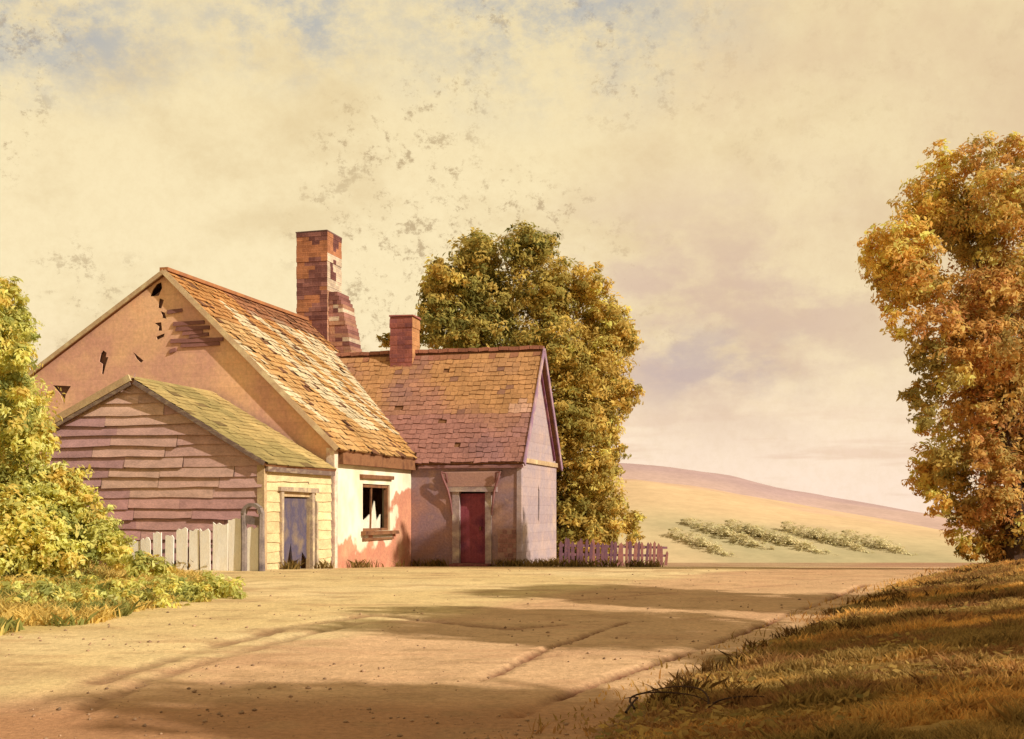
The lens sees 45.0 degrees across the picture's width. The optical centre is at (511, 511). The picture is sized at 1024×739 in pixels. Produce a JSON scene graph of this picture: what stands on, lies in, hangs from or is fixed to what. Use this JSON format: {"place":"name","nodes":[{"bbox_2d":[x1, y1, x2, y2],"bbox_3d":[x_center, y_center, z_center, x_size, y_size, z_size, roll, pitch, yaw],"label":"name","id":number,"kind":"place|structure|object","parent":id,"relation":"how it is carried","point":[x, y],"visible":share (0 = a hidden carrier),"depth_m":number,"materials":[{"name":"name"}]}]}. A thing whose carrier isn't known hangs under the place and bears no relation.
{"place":"outdoors","nodes":[
{"label":"outdoors","id":0,"kind":"place"},
{"bbox_2d":[0,563,243,635],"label":"yellow grass","id":1,"kind":"structure","parent":0,"point":[15,616],"depth_m":18.17,"materials":[{"name":"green plant"}]},
{"bbox_2d":[0,563,976,738],"bbox_3d":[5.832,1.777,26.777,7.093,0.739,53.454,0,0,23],"label":"dirt road","id":2,"kind":"structure","parent":0,"point":[543,679],"depth_m":12.30,"materials":[{"name":"beige soil"}]},
{"bbox_2d":[0,514,1023,738],"bbox_3d":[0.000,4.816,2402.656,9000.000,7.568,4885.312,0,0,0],"label":"ground","id":3,"kind":"structure","parent":0,"point":[31,662],"depth_m":17.99,"materials":[{"name":"beige soil"}]},
{"bbox_2d":[0,570,97,592],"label":"plant","id":4,"kind":"object","parent":3,"relation":"on","point":[17,585],"visible":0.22,"depth_m":21.19,"materials":[{"name":"green plant"}]},
{"bbox_2d":[0,578,143,612],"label":"plant","id":5,"kind":"object","parent":3,"relation":"on","point":[43,587],"visible":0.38,"depth_m":18.90,"materials":[{"name":"green plant"}]},
{"bbox_2d":[0,276,186,581],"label":"bushy tree","id":6,"kind":"object","parent":3,"relation":"on","point":[50,524],"visible":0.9,"depth_m":25.09,"materials":[{"name":"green plant"}]},
{"bbox_2d":[29,576,192,607],"bbox_3d":[-6.529,1.290,19.441,2.916,0.552,1.391,0,0,0],"label":"plant","id":7,"kind":"object","parent":3,"relation":"on","point":[101,591],"visible":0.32,"depth_m":19.43,"materials":[{"name":"green plant"}]},
{"bbox_2d":[79,569,236,601],"bbox_3d":[-6.027,1.264,21.006,2.601,0.558,1.603,0,0,0],"label":"plant","id":8,"kind":"object","parent":3,"relation":"on","point":[111,582],"visible":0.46,"depth_m":20.94,"materials":[{"name":"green plant"}]},
{"bbox_2d":[43,372,335,569],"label":"shed","id":9,"kind":"structure","parent":3,"relation":"on","point":[169,459],"depth_m":30.85,"materials":[{"name":"wood"}]},
{"bbox_2d":[284,498,305,568],"bbox_3d":[-5.657,0.625,31.828,0.050,1.950,1.660,0,0,15],"label":"door","id":10,"kind":"structure","parent":9,"relation":"in","point":[294,508],"depth_m":31.97,"materials":[{"name":"blue wood"}]},
{"bbox_2d":[144,572,247,601],"bbox_3d":[-5.383,1.285,21.129,1.726,0.504,1.413,0,0,-16],"label":"plant","id":11,"kind":"object","parent":3,"relation":"on","point":[225,587],"visible":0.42,"depth_m":21.04,"materials":[{"name":"green plant"}]},
{"bbox_2d":[129,503,264,570],"bbox_3d":[-7.594,0.815,29.713,3.651,2.029,0.177,0,0,15],"label":"plank fence","id":12,"kind":"object","parent":3,"relation":"on","point":[237,545],"visible":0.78,"depth_m":29.51,"materials":[{"name":"grey wood"}]},
{"bbox_2d":[0,230,416,567],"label":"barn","id":13,"kind":"structure","parent":3,"relation":"on","point":[286,373],"depth_m":36.09,"materials":[{"name":"paint"}]},
{"bbox_2d":[360,474,399,540],"bbox_3d":[-4.063,-0.118,37.411,0.320,1.960,2.959,0,0,15],"label":"window","id":14,"kind":"structure","parent":13,"relation":"in","point":[371,526],"depth_m":37.39,"materials":[{"name":"brown wood"}]},
{"bbox_2d":[75,557,664,569],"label":"wall weeds","id":15,"kind":"object","parent":3,"relation":"on","point":[550,562],"depth_m":37.72,"materials":[{"name":"green plant"}]},
{"bbox_2d":[335,314,562,566],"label":"cottage","id":16,"kind":"structure","parent":3,"relation":"on","point":[476,429],"depth_m":40.70,"materials":[{"name":"paint"}]},
{"bbox_2d":[461,494,484,562],"bbox_3d":[-1.237,0.535,39.845,0.880,2.230,0.105,0,0,15],"label":"door","id":17,"kind":"structure","parent":16,"relation":"in","point":[472,505],"depth_m":39.85,"materials":[{"name":"red wood"}]},
{"bbox_2d":[376,220,646,561],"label":"broad tree","id":18,"kind":"object","parent":3,"relation":"on","point":[591,385],"visible":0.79,"depth_m":49.18,"materials":[{"name":"green plant"}]},
{"bbox_2d":[559,537,667,565],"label":"paling fence","id":19,"kind":"object","parent":3,"relation":"on","point":[613,554],"visible":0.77,"depth_m":41.19,"materials":[{"name":"wood"}]},
{"bbox_2d":[624,686,766,712],"bbox_3d":[1.370,1.410,9.551,1.389,0.127,0.613,0,0,-20],"label":"bramble","id":20,"kind":"object","parent":3,"relation":"on","point":[646,692],"visible":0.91,"depth_m":9.41,"materials":[{"name":"brown plant"}]},
{"bbox_2d":[499,559,1023,738],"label":"bank grass","id":21,"kind":"structure","parent":3,"relation":"on","point":[993,706],"depth_m":9.78,"materials":[{"name":"brown plant"}]},
{"bbox_2d":[626,560,1023,713],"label":"tussock grass","id":22,"kind":"structure","parent":3,"relation":"on","point":[706,666],"depth_m":14.93,"materials":[{"name":"brown plant"}]},
{"bbox_2d":[855,130,1023,562],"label":"autumn tree","id":23,"kind":"object","parent":3,"relation":"on","point":[978,342],"visible":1,"depth_m":29.60,"materials":[{"name":"orange plant"}]},
{"bbox_2d":[0,0,1023,513],"label":"sky","id":24,"kind":"structure","parent":0,"point":[725,164],"materials":[{"name":"beige"}]},
{"bbox_2d":[562,463,998,536],"bbox_3d":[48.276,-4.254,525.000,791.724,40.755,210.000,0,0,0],"label":"distant ridge","id":25,"kind":"structure","parent":0,"point":[715,481],"depth_m":496.96,"materials":[{"name":"purple"}]},
{"bbox_2d":[606,479,988,562],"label":"hill","id":26,"kind":"structure","parent":0,"point":[663,507],"depth_m":219.38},
{"bbox_2d":[667,527,739,557],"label":"hillside scrub","id":27,"kind":"object","parent":26,"relation":"on","point":[712,547],"visible":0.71,"depth_m":199.38,"materials":[{"name":"green plant"}]},
{"bbox_2d":[680,517,774,549],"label":"hillside scrub","id":28,"kind":"object","parent":26,"relation":"on","point":[722,532],"visible":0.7,"depth_m":206.83,"materials":[{"name":"green plant"}]},
{"bbox_2d":[724,519,790,545],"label":"hillside scrub","id":29,"kind":"object","parent":26,"relation":"on","point":[738,526],"visible":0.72,"depth_m":208.40,"materials":[{"name":"green plant"}]},
{"bbox_2d":[742,525,831,554],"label":"hillside scrub","id":30,"kind":"object","parent":26,"relation":"on","point":[803,544],"visible":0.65,"depth_m":200.61,"materials":[{"name":"green plant"}]},
{"bbox_2d":[779,521,840,545],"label":"hillside scrub","id":31,"kind":"object","parent":26,"relation":"on","point":[810,534],"visible":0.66,"depth_m":209.59,"materials":[{"name":"green plant"}]},
{"bbox_2d":[813,527,874,552],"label":"hillside scrub","id":32,"kind":"object","parent":26,"relation":"on","point":[845,543],"visible":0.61,"depth_m":202.91,"materials":[{"name":"green plant"}]},
{"bbox_2d":[839,529,917,555],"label":"hillside scrub","id":33,"kind":"object","parent":26,"relation":"on","point":[879,544],"visible":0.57,"depth_m":202.31,"materials":[{"name":"green plant"}]}
]}

